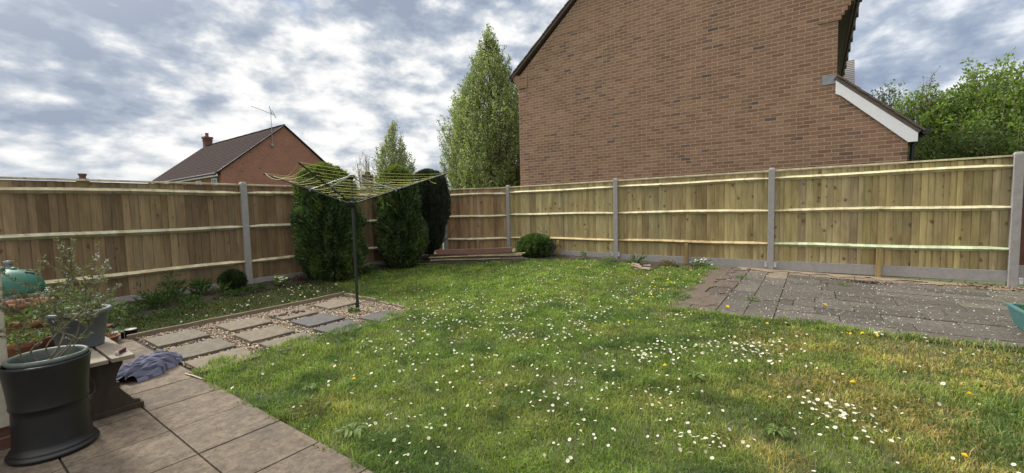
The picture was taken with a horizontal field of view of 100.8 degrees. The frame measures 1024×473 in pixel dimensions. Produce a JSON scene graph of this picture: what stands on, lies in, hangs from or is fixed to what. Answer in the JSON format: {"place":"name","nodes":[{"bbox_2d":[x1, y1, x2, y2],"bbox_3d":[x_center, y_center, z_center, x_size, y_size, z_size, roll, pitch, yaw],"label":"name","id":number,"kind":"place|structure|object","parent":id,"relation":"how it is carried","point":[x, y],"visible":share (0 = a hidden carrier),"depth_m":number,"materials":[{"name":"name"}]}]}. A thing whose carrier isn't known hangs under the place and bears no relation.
{"place":"outdoors","nodes":[
{"label":"outdoors","id":0,"kind":"place"},
{"bbox_2d":[3,287,54,300],"bbox_3d":[-4.963,0.860,4.173,0.505,0.600,0.610,1,5,36],"label":"metal table","id":1,"kind":"object","parent":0,"point":[6,299],"visible":0.21,"depth_m":4.09,"materials":[{"name":"metal"}]},
{"bbox_2d":[1,267,46,295],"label":"domed container","id":2,"kind":"object","parent":1,"relation":"on","point":[23,276],"visible":0.81,"depth_m":4.13,"materials":[{"name":"teal plastic"}]},
{"bbox_2d":[41,284,87,304],"bbox_3d":[-4.688,0.645,4.299,0.629,0.331,0.630,1,5,36],"label":"trailing plant","id":3,"kind":"object","parent":1,"relation":"on","point":[81,300],"visible":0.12,"depth_m":4.36,"materials":[{"name":"green plant"}]},
{"bbox_2d":[76,173,89,181],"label":"distant house","id":4,"kind":"structure","parent":0,"point":[82,175],"depth_m":52.45,"materials":[{"name":"brown brick"}]},
{"bbox_2d":[0,327,371,472],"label":"patio","id":5,"kind":"structure","parent":0,"point":[220,433],"depth_m":2.48,"materials":[{"name":"beige stone"}]},
{"bbox_2d":[0,265,10,450],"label":"house wall","id":6,"kind":"structure","parent":5,"relation":"on","point":[5,443],"depth_m":2.41,"materials":[{"name":"brick"}]},
{"bbox_2d":[6,319,49,332],"bbox_3d":[-3.642,0.895,3.326,0.466,0.574,0.466,1,5,36],"label":"terracotta pot","id":7,"kind":"object","parent":5,"relation":"on","point":[34,326],"visible":0.12,"depth_m":3.11,"materials":[{"name":"ceramic"}]},
{"bbox_2d":[5,303,69,328],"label":"salad leaves","id":8,"kind":"object","parent":7,"relation":"in","point":[26,311],"visible":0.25,"depth_m":3.16,"materials":[{"name":"green plant"}]},
{"bbox_2d":[4,297,55,314],"bbox_3d":[-4.255,0.866,3.740,0.342,0.609,0.342,1,5,36],"label":"terracotta pot","id":9,"kind":"object","parent":5,"relation":"on","point":[12,304],"visible":0.22,"depth_m":3.70,"materials":[{"name":"ceramic"}]},
{"bbox_2d":[51,290,130,328],"bbox_3d":[-3.975,0.671,3.919,0.668,0.384,0.677,1,5,36],"label":"trailing plant","id":10,"kind":"object","parent":9,"relation":"on","point":[123,314],"visible":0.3,"depth_m":4.03,"materials":[{"name":"green plant"}]},
{"bbox_2d":[7,333,55,357],"bbox_3d":[-3.384,0.952,2.949,0.348,0.499,0.348,1,5,36],"label":"terracotta pot","id":11,"kind":"object","parent":5,"relation":"on","point":[23,348],"visible":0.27,"depth_m":2.85,"materials":[{"name":"ceramic"}]},
{"bbox_2d":[6,328,52,345],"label":"salad leaves","id":12,"kind":"object","parent":11,"relation":"in","point":[40,336],"visible":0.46,"depth_m":2.92,"materials":[{"name":"green plant"}]},
{"bbox_2d":[0,349,99,465],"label":"tall pot","id":13,"kind":"object","parent":5,"relation":"on","point":[48,410],"visible":0.97,"depth_m":2.31,"materials":[{"name":"black plastic"}]},
{"bbox_2d":[2,345,88,369],"bbox_3d":[-2.645,0.797,2.421,0.336,0.259,0.336,1,5,36],"label":"pot","id":14,"kind":"object","parent":13,"relation":"in","point":[41,356],"visible":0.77,"depth_m":2.41,"materials":[{"name":"black plastic"}]},
{"bbox_2d":[0,237,120,362],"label":"rosemary","id":15,"kind":"object","parent":14,"relation":"in","point":[60,297],"visible":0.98,"depth_m":2.42,"materials":[{"name":"green plant"}]},
{"bbox_2d":[105,333,120,341],"bbox_3d":[-4.263,1.083,4.441,0.240,0.084,0.240,1,5,36],"label":"terracotta pot","id":16,"kind":"object","parent":5,"relation":"on","point":[114,338],"visible":0.34,"depth_m":4.48,"materials":[{"name":"ceramic"}]},
{"bbox_2d":[105,325,130,335],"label":"spiky seedling","id":17,"kind":"object","parent":16,"relation":"in","point":[118,329],"visible":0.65,"depth_m":4.64,"materials":[{"name":"green plant"}]},
{"bbox_2d":[89,336,143,420],"bbox_3d":[-2.949,0.981,2.991,0.950,0.416,0.360,1,5,36],"label":"garden bench","id":18,"kind":"object","parent":5,"relation":"on","point":[108,397],"visible":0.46,"depth_m":2.81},
{"bbox_2d":[42,304,111,347],"bbox_3d":[-3.046,0.643,2.983,0.346,0.264,0.346,1,5,36],"label":"grey pot","id":19,"kind":"object","parent":18,"relation":"on","point":[98,326],"visible":0.4,"depth_m":2.92,"materials":[{"name":"plastic"}]},
{"bbox_2d":[46,302,108,314],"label":"seedling plants","id":20,"kind":"object","parent":19,"relation":"on","point":[72,308],"visible":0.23,"depth_m":2.99,"materials":[{"name":"green plant"}]},
{"bbox_2d":[114,347,125,355],"bbox_3d":[-2.604,0.764,2.815,0.024,0.026,0.099,-3,4,-18],"label":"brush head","id":21,"kind":"object","parent":18,"relation":"on","point":[119,351],"visible":1,"depth_m":2.80},
{"bbox_2d":[111,330,123,338],"bbox_3d":[-4.304,1.076,4.624,0.106,0.079,0.105,1,5,36],"label":"tin","id":22,"kind":"object","parent":5,"relation":"on","point":[121,336],"visible":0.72,"depth_m":4.61,"materials":[{"name":"metal"}]},
{"bbox_2d":[124,328,136,337],"bbox_3d":[-4.213,1.065,4.682,0.109,0.089,0.109,1,5,36],"label":"tin","id":23,"kind":"object","parent":5,"relation":"on","point":[130,331],"visible":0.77,"depth_m":4.65,"materials":[{"name":"metal"}]},
{"bbox_2d":[116,350,182,382],"bbox_3d":[-3.110,1.079,3.638,0.388,0.135,0.634,-1,4,5],"label":"crumpled cloth","id":24,"kind":"object","parent":5,"relation":"on","point":[141,368],"visible":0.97,"depth_m":3.52,"materials":[{"name":"blue fabric"}]},
{"bbox_2d":[58,342,374,472],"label":"patio bedding","id":25,"kind":"object","parent":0,"point":[61,462],"depth_m":2.45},
{"bbox_2d":[362,174,375,189],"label":"distant house","id":26,"kind":"structure","parent":0,"point":[370,180],"depth_m":43.23,"materials":[{"name":"brown brick"}]},
{"bbox_2d":[107,251,714,325],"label":"flower bed soil","id":27,"kind":"structure","parent":0,"point":[208,297],"depth_m":7.97,"materials":[{"name":"brown soil"}]},
{"bbox_2d":[3,260,13,300],"bbox_3d":[-5.370,0.700,4.549,0.076,0.890,0.076,1,5,36],"label":"metal canister","id":28,"kind":"object","parent":27,"relation":"on","point":[7,266],"visible":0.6,"depth_m":4.50,"materials":[{"name":"grey metal"}]},
{"bbox_2d":[107,302,149,320],"bbox_3d":[-5.001,0.948,5.340,0.650,0.182,0.650,1,5,36],"label":"leafy plant","id":29,"kind":"object","parent":27,"relation":"on","point":[137,309],"visible":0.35,"depth_m":5.41,"materials":[{"name":"green plant"}]},
{"bbox_2d":[131,278,181,307],"bbox_3d":[-4.952,0.809,5.907,0.543,0.393,0.593,1,5,36],"label":"leafy plant","id":30,"kind":"object","parent":27,"relation":"on","point":[161,294],"visible":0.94,"depth_m":5.88,"materials":[{"name":"green plant"}]},
{"bbox_2d":[113,293,206,324],"bbox_3d":[-5.016,0.984,5.286,1.206,0.189,2.056,1,5,36],"label":"ground cover","id":31,"kind":"object","parent":27,"relation":"on","point":[185,301],"visible":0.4,"depth_m":5.70,"materials":[{"name":"green plant"}]},
{"bbox_2d":[155,271,189,299],"bbox_3d":[-5.110,0.753,6.387,0.482,0.519,0.456,1,5,36],"label":"leafy plant","id":32,"kind":"object","parent":27,"relation":"on","point":[178,283],"visible":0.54,"depth_m":6.38,"materials":[{"name":"green plant"}]},
{"bbox_2d":[182,294,203,300],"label":"leafy plant","id":33,"kind":"object","parent":27,"relation":"on","point":[199,296],"visible":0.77,"depth_m":6.20,"materials":[{"name":"green plant"}]},
{"bbox_2d":[186,274,213,295],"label":"leafy plant","id":34,"kind":"object","parent":27,"relation":"on","point":[197,283],"visible":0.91,"depth_m":6.61,"materials":[{"name":"green plant"}]},
{"bbox_2d":[209,280,235,291],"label":"strap leaf plant","id":35,"kind":"object","parent":27,"relation":"on","point":[222,287],"visible":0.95,"depth_m":6.67,"materials":[{"name":"green plant"}]},
{"bbox_2d":[216,268,248,290],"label":"box shrub","id":36,"kind":"object","parent":27,"relation":"on","point":[238,278],"visible":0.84,"depth_m":6.80,"materials":[{"name":"green plant"}]},
{"bbox_2d":[235,284,259,292],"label":"leafy plant","id":37,"kind":"object","parent":27,"relation":"on","point":[250,288],"visible":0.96,"depth_m":6.86,"materials":[{"name":"green plant"}]},
{"bbox_2d":[254,283,269,288],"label":"leafy plant","id":38,"kind":"object","parent":27,"relation":"on","point":[263,285],"visible":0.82,"depth_m":7.09,"materials":[{"name":"green plant"}]},
{"bbox_2d":[272,274,290,284],"bbox_3d":[-4.035,0.755,7.395,0.316,0.193,0.308,-2,4,-6],"label":"primrose","id":39,"kind":"object","parent":27,"relation":"on","point":[280,279],"visible":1,"depth_m":7.35,"materials":[{"name":"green plant"}]},
{"bbox_2d":[293,274,307,280],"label":"leafy plant","id":40,"kind":"object","parent":27,"relation":"on","point":[301,276],"visible":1,"depth_m":7.77,"materials":[{"name":"green plant"}]},
{"bbox_2d":[288,161,370,281],"bbox_3d":[-3.499,-0.289,8.054,1.446,2.268,1.415,1,5,36],"label":"clipped conifer","id":41,"kind":"object","parent":27,"relation":"on","point":[321,228],"visible":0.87,"depth_m":7.63,"materials":[{"name":"green plant"}]},
{"bbox_2d":[373,164,430,267],"bbox_3d":[-2.476,-0.445,9.450,1.308,2.341,1.253,1,5,36],"label":"clipped conifer","id":42,"kind":"object","parent":27,"relation":"on","point":[401,232],"visible":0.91,"depth_m":9.07,"materials":[{"name":"green plant"}]},
{"bbox_2d":[413,168,454,259],"bbox_3d":[-1.991,-0.534,10.200,1.153,2.235,1.134,1,5,36],"label":"yew","id":43,"kind":"object","parent":27,"relation":"on","point":[435,199],"visible":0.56,"depth_m":9.87,"materials":[{"name":"green plant"}]},
{"bbox_2d":[515,232,555,257],"bbox_3d":[0.559,0.193,10.262,0.989,0.597,1.043,1,5,36],"label":"box shrub","id":44,"kind":"object","parent":27,"relation":"on","point":[536,244],"visible":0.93,"depth_m":9.97,"materials":[{"name":"green plant"}]},
{"bbox_2d":[547,242,560,255],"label":"twiggy plant","id":45,"kind":"object","parent":27,"relation":"on","point":[553,245],"visible":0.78,"depth_m":10.06,"materials":[{"name":"green plant"}]},
{"bbox_2d":[602,255,615,260],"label":"leafy plant","id":46,"kind":"object","parent":27,"relation":"on","point":[609,258],"visible":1,"depth_m":9.30,"materials":[{"name":"green plant"}]},
{"bbox_2d":[626,252,650,263],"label":"strap leaf plant","id":47,"kind":"object","parent":27,"relation":"on","point":[634,259],"visible":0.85,"depth_m":8.69,"materials":[{"name":"green plant"}]},
{"bbox_2d":[631,263,650,269],"bbox_3d":[2.504,0.569,8.254,0.388,0.099,0.612,0,4,17],"label":"broken bark","id":48,"kind":"object","parent":27,"relation":"on","point":[637,265],"visible":0.99,"depth_m":8.14,"materials":[{"name":"beige wood"}]},
{"bbox_2d":[660,259,675,264],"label":"leafy plant","id":49,"kind":"object","parent":27,"relation":"on","point":[668,262],"visible":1,"depth_m":8.60,"materials":[{"name":"green plant"}]},
{"bbox_2d":[690,257,712,267],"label":"leafy plant","id":50,"kind":"object","parent":27,"relation":"on","point":[700,261],"visible":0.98,"depth_m":8.20,"materials":[{"name":"green plant"}]},
{"bbox_2d":[0,0,1023,188],"label":"sky","id":51,"kind":"structure","parent":0,"point":[98,89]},
{"bbox_2d":[109,258,1023,472],"bbox_3d":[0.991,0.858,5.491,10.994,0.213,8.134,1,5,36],"label":"grass","id":52,"kind":"structure","parent":0,"point":[892,395],"depth_m":3.21,"materials":[{"name":"green plant"}]},
{"bbox_2d":[0,176,442,303],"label":"board fence","id":53,"kind":"object","parent":52,"relation":"on","point":[148,236],"visible":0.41,"depth_m":6.41,"materials":[{"name":"brown wood"}]},
{"bbox_2d":[126,292,342,339],"bbox_3d":[-3.430,1.025,5.665,0.047,0.102,2.621,1,5,34],"label":"edging board","id":54,"kind":"object","parent":52,"relation":"on","point":[202,322],"visible":0.54,"depth_m":5.36,"materials":[{"name":"brown wood"}]},
{"bbox_2d":[134,296,412,375],"bbox_3d":[-2.640,1.083,5.103,1.890,0.042,2.520,1,5,36],"label":"gravel bedding","id":55,"kind":"object","parent":52,"relation":"on","point":[154,350],"visible":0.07,"depth_m":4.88,"materials":[{"name":"gravel"}]},
{"bbox_2d":[144,329,209,349],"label":"stepping slab","id":56,"kind":"structure","parent":55,"relation":"on","point":[172,339],"depth_m":4.47,"materials":[{"name":"stone"}]},
{"bbox_2d":[166,338,235,361],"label":"stepping slab","id":57,"kind":"structure","parent":55,"relation":"on","point":[202,348],"depth_m":4.12,"materials":[{"name":"stone"}]},
{"bbox_2d":[184,348,259,374],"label":"stepping slab","id":58,"kind":"structure","parent":55,"relation":"on","point":[193,363],"depth_m":3.81,"materials":[{"name":"stone"}]},
{"bbox_2d":[215,317,272,333],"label":"stepping slab","id":59,"kind":"structure","parent":55,"relation":"on","point":[235,327],"depth_m":4.99,"materials":[{"name":"stone"}]},
{"bbox_2d":[234,325,294,345],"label":"stepping slab","id":60,"kind":"structure","parent":55,"relation":"on","point":[262,334],"depth_m":4.56,"materials":[{"name":"stone"}]},
{"bbox_2d":[259,332,323,352],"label":"stepping slab","id":61,"kind":"structure","parent":55,"relation":"on","point":[265,344],"depth_m":4.28,"materials":[{"name":"stone"}]},
{"bbox_2d":[267,308,318,321],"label":"stepping slab","id":62,"kind":"structure","parent":55,"relation":"on","point":[306,313],"depth_m":5.42,"materials":[{"name":"stone"}]},
{"bbox_2d":[271,311,288,316],"bbox_3d":[-2.929,0.997,5.392,0.183,0.032,0.229,1,5,36],"label":"dirt clod","id":63,"kind":"object","parent":62,"relation":"on","point":[281,314],"visible":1,"depth_m":5.37,"materials":[{"name":"brown soil"}]},
{"bbox_2d":[290,310,304,313],"bbox_3d":[-2.820,0.984,5.541,0.164,0.034,0.191,1,5,36],"label":"dirt clod","id":64,"kind":"object","parent":62,"relation":"on","point":[296,311],"visible":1,"depth_m":5.54,"materials":[{"name":"brown soil"}]},
{"bbox_2d":[290,313,344,328],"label":"stepping slab","id":65,"kind":"structure","parent":55,"relation":"on","point":[324,319],"depth_m":5.09,"materials":[{"name":"stone"}]},
{"bbox_2d":[313,299,354,310],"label":"stepping slab","id":66,"kind":"structure","parent":55,"relation":"on","point":[335,304],"depth_m":5.96,"materials":[{"name":"stone"}]},
{"bbox_2d":[313,320,369,335],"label":"stepping slab","id":67,"kind":"structure","parent":55,"relation":"on","point":[325,328],"depth_m":4.77,"materials":[{"name":"stone"}]},
{"bbox_2d":[348,305,358,312],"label":"leafy plant","id":68,"kind":"object","parent":55,"relation":"on","point":[352,309],"visible":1,"depth_m":5.55,"materials":[{"name":"green plant"}]},
{"bbox_2d":[263,162,445,311],"bbox_3d":[-2.049,0.081,5.638,1.813,1.922,1.772,-5,5,-40],"label":"rotary airer","id":69,"kind":"object","parent":55,"relation":"on","point":[352,203],"visible":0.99,"depth_m":5.57,"materials":[{"name":"metal"}]},
{"bbox_2d":[358,310,408,321],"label":"stepping slab","id":70,"kind":"structure","parent":55,"relation":"on","point":[376,316],"depth_m":5.22,"materials":[{"name":"stone"}]},
{"bbox_2d":[300,383,317,391],"bbox_3d":[-1.508,1.131,3.174,0.102,0.051,0.114,-1,4,10],"label":"weed rosette","id":71,"kind":"object","parent":52,"relation":"on","point":[311,386],"visible":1,"depth_m":3.16,"materials":[{"name":"green plant"}]},
{"bbox_2d":[334,422,371,438],"bbox_3d":[-0.949,1.158,2.534,0.198,0.051,0.186,0,4,16],"label":"weed rosette","id":72,"kind":"object","parent":52,"relation":"on","point":[358,431],"visible":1,"depth_m":2.51,"materials":[{"name":"green plant"}]},
{"bbox_2d":[344,293,376,301],"bbox_3d":[-2.329,0.949,6.470,0.882,0.095,0.052,2,5,39],"label":"edging board","id":73,"kind":"object","parent":52,"relation":"on","point":[360,297],"visible":0.5,"depth_m":6.40,"materials":[{"name":"brown wood"}]},
{"bbox_2d":[356,343,370,349],"bbox_3d":[-1.444,1.067,4.109,0.144,0.050,0.156,1,5,36],"label":"weed rosette","id":74,"kind":"object","parent":52,"relation":"on","point":[363,345],"visible":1,"depth_m":4.10,"materials":[{"name":"green plant"}]},
{"bbox_2d":[359,265,374,273],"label":"leafy plant","id":75,"kind":"object","parent":52,"relation":"on","point":[369,268],"visible":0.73,"depth_m":8.61,"materials":[{"name":"green plant"}]},
{"bbox_2d":[379,301,404,308],"bbox_3d":[-1.683,0.974,5.930,0.602,0.085,0.044,2,5,40],"label":"edging board","id":76,"kind":"object","parent":52,"relation":"on","point":[395,305],"visible":0.48,"depth_m":5.90,"materials":[{"name":"brown wood"}]},
{"bbox_2d":[428,260,529,262],"bbox_3d":[-0.683,0.569,9.714,2.443,0.035,0.165,-1,4,0],"label":"plank","id":77,"kind":"object","parent":52,"relation":"on","point":[458,261],"visible":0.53,"depth_m":9.63,"materials":[{"name":"brown wood"}]},
{"bbox_2d":[430,258,524,261],"bbox_3d":[-0.786,0.543,9.747,2.169,0.043,0.175,-1,4,0],"label":"plank","id":78,"kind":"object","parent":77,"relation":"on","point":[512,259],"visible":0.73,"depth_m":9.67,"materials":[{"name":"brown wood"}]},
{"bbox_2d":[430,258,500,260],"bbox_3d":[-1.051,0.517,9.683,1.629,0.028,0.124,-1,4,0],"label":"plank","id":79,"kind":"object","parent":78,"relation":"on","point":[465,259],"visible":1,"depth_m":9.63,"materials":[{"name":"brown wood"}]},
{"bbox_2d":[431,255,521,258],"bbox_3d":[-0.827,0.480,9.737,2.115,0.035,0.146,-1,4,0],"label":"plank","id":80,"kind":"object","parent":79,"relation":"on","point":[478,257],"visible":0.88,"depth_m":9.67,"materials":[{"name":"brown wood"}]},
{"bbox_2d":[428,254,521,257],"bbox_3d":[-0.832,0.445,9.701,2.145,0.029,0.125,-1,4,0],"label":"plank","id":81,"kind":"object","parent":80,"relation":"on","point":[473,255],"visible":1,"depth_m":9.65,"materials":[{"name":"brown wood"}]},
{"bbox_2d":[468,252,524,255],"bbox_3d":[-0.356,0.403,9.735,1.326,0.032,0.085,-1,4,0],"label":"plank","id":82,"kind":"object","parent":81,"relation":"on","point":[495,254],"visible":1,"depth_m":9.70,"materials":[{"name":"brown wood"}]},
{"bbox_2d":[434,247,514,254],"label":"timber beam","id":83,"kind":"structure","parent":82,"relation":"on","point":[474,251],"depth_m":9.68,"materials":[{"name":"brown wood"}]},
{"bbox_2d":[121,258,1023,472],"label":"clover leaves","id":84,"kind":"object","parent":52,"relation":"on","point":[807,424],"visible":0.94,"depth_m":3.17,"materials":[{"name":"green plant"}]},
{"bbox_2d":[141,261,1023,427],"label":"daisy drift","id":85,"kind":"object","parent":52,"relation":"on","point":[816,399],"visible":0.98,"depth_m":3.94,"materials":[{"name":"white plant"}]},
{"bbox_2d":[685,370,705,380],"bbox_3d":[1.402,1.056,3.229,0.154,0.052,0.136,1,5,36],"label":"weed rosette","id":86,"kind":"object","parent":52,"relation":"on","point":[700,376],"visible":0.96,"depth_m":3.20,"materials":[{"name":"green plant"}]},
{"bbox_2d":[444,151,1023,286],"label":"board fence","id":87,"kind":"object","parent":52,"relation":"on","point":[954,220],"visible":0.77,"depth_m":7.64,"materials":[{"name":"brown wood"}]},
{"bbox_2d":[763,423,793,438],"bbox_3d":[1.506,1.107,2.413,0.139,0.051,0.143,-1,4,12],"label":"weed rosette","id":88,"kind":"object","parent":52,"relation":"on","point":[784,431],"visible":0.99,"depth_m":2.39,"materials":[{"name":"green plant"}]},
{"bbox_2d":[1018,186,1023,285],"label":"neighbour fence","id":89,"kind":"object","parent":52,"relation":"on","point":[1021,267],"visible":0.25,"depth_m":6.11,"materials":[{"name":"brown wood"}]},
{"bbox_2d":[443,242,1023,286],"bbox_3d":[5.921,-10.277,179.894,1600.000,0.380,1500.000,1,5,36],"label":"ground","id":90,"kind":"structure","parent":0,"point":[967,281],"depth_m":7.36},
{"bbox_2d":[148,106,323,186],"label":"gabled house","id":91,"kind":"structure","parent":90,"relation":"on","point":[278,150],"depth_m":39.07,"materials":[{"name":"brick"}]},
{"bbox_2d":[352,151,378,187],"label":"young tree","id":92,"kind":"object","parent":90,"relation":"on","point":[367,173],"visible":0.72,"depth_m":28.03,"materials":[{"name":"green plant"}]},
{"bbox_2d":[372,119,416,189],"bbox_3d":[-8.058,-4.155,28.602,2.951,7.577,3.063,1,5,36],"label":"columnar tree","id":93,"kind":"object","parent":90,"relation":"on","point":[400,158],"visible":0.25,"depth_m":28.27,"materials":[{"name":"green plant"}]},
{"bbox_2d":[436,24,519,189],"bbox_3d":[-0.909,-4.056,16.860,4.363,8.565,4.737,1,5,36],"label":"columnar tree","id":94,"kind":"object","parent":90,"relation":"on","point":[491,164],"visible":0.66,"depth_m":15.72,"materials":[{"name":"green plant"}]},
{"bbox_2d":[508,0,929,276],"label":"brick house","id":95,"kind":"structure","parent":90,"relation":"on","point":[608,90],"depth_m":9.62,"materials":[{"name":"brick"}]},
{"bbox_2d":[871,79,914,121],"bbox_3d":[12.868,-2.652,14.703,2.104,5.436,2.172,1,5,36],"label":"bushy tree","id":96,"kind":"object","parent":90,"relation":"on","point":[883,95],"visible":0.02,"depth_m":14.38,"materials":[{"name":"green plant"}]},
{"bbox_2d":[880,83,964,160],"bbox_3d":[12.447,-2.145,13.081,2.888,4.938,2.868,-2,4,-11],"label":"bushy tree","id":97,"kind":"object","parent":90,"relation":"on","point":[920,113],"visible":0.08,"depth_m":12.46,"materials":[{"name":"green plant"}]},
{"bbox_2d":[906,66,948,157],"bbox_3d":[12.902,-2.503,13.229,1.080,5.266,1.080,-2,4,-10],"label":"sapling","id":98,"kind":"object","parent":90,"relation":"on","point":[929,91],"visible":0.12,"depth_m":12.90,"materials":[{"name":"green plant"}]},
{"bbox_2d":[907,119,1023,163],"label":"bushy tree","id":99,"kind":"object","parent":90,"relation":"on","point":[955,147],"visible":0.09,"depth_m":10.82,"materials":[{"name":"green plant"}]},
{"bbox_2d":[926,47,1023,153],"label":"bushy tree","id":100,"kind":"object","parent":90,"relation":"on","point":[976,105],"visible":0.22,"depth_m":11.65,"materials":[{"name":"green plant"}]},
{"bbox_2d":[979,117,1023,159],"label":"bushy tree","id":101,"kind":"object","parent":90,"relation":"on","point":[1012,145],"visible":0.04,"depth_m":10.27,"materials":[{"name":"green plant"}]},
{"bbox_2d":[662,274,979,347],"bbox_3d":[4.821,0.806,5.563,4.600,0.085,3.800,1,5,36],"label":"terrace bedding","id":102,"kind":"object","parent":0,"point":[814,309],"visible":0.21,"depth_m":5.29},
{"bbox_2d":[661,266,1023,353],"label":"paved terrace","id":103,"kind":"structure","parent":0,"point":[776,279],"depth_m":5.29,"materials":[{"name":"grey stone"}]},
{"bbox_2d":[666,267,740,305],"bbox_3d":[3.306,0.734,6.718,0.810,0.071,3.240,1,5,36],"label":"dirt patch","id":104,"kind":"object","parent":103,"relation":"on","point":[698,292],"visible":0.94,"depth_m":6.43,"materials":[{"name":"brown soil"}]},
{"bbox_2d":[689,268,1012,330],"bbox_3d":[4.719,0.802,5.506,3.891,0.116,3.509,1,5,36],"label":"joint moss","id":105,"kind":"object","parent":103,"relation":"on","point":[853,296],"visible":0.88,"depth_m":5.48,"materials":[{"name":"green plant"}]},
{"bbox_2d":[706,271,1022,346],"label":"fallen petals","id":106,"kind":"object","parent":103,"relation":"on","point":[883,308],"visible":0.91,"depth_m":5.15,"materials":[{"name":"white plant"}]},
{"bbox_2d":[830,278,925,285],"bbox_3d":[5.583,0.701,6.497,1.138,0.072,0.336,1,5,36],"label":"leaf pile","id":107,"kind":"object","parent":103,"relation":"on","point":[873,282],"visible":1,"depth_m":6.54,"materials":[{"name":"brown plant"}]},
{"bbox_2d":[738,267,1023,289],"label":"sandy strip","id":108,"kind":"object","parent":103,"relation":"on","point":[878,278],"visible":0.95,"depth_m":6.77,"materials":[{"name":"beige sand"}]},
{"bbox_2d":[919,279,1023,291],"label":"leaf pile","id":109,"kind":"object","parent":108,"relation":"on","point":[986,285],"visible":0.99,"depth_m":6.15,"materials":[{"name":"brown plant"}]},
{"bbox_2d":[1005,303,1023,329],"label":"planter trough","id":110,"kind":"object","parent":103,"relation":"on","point":[1016,313],"visible":1,"depth_m":4.19,"materials":[{"name":"teal plastic"}]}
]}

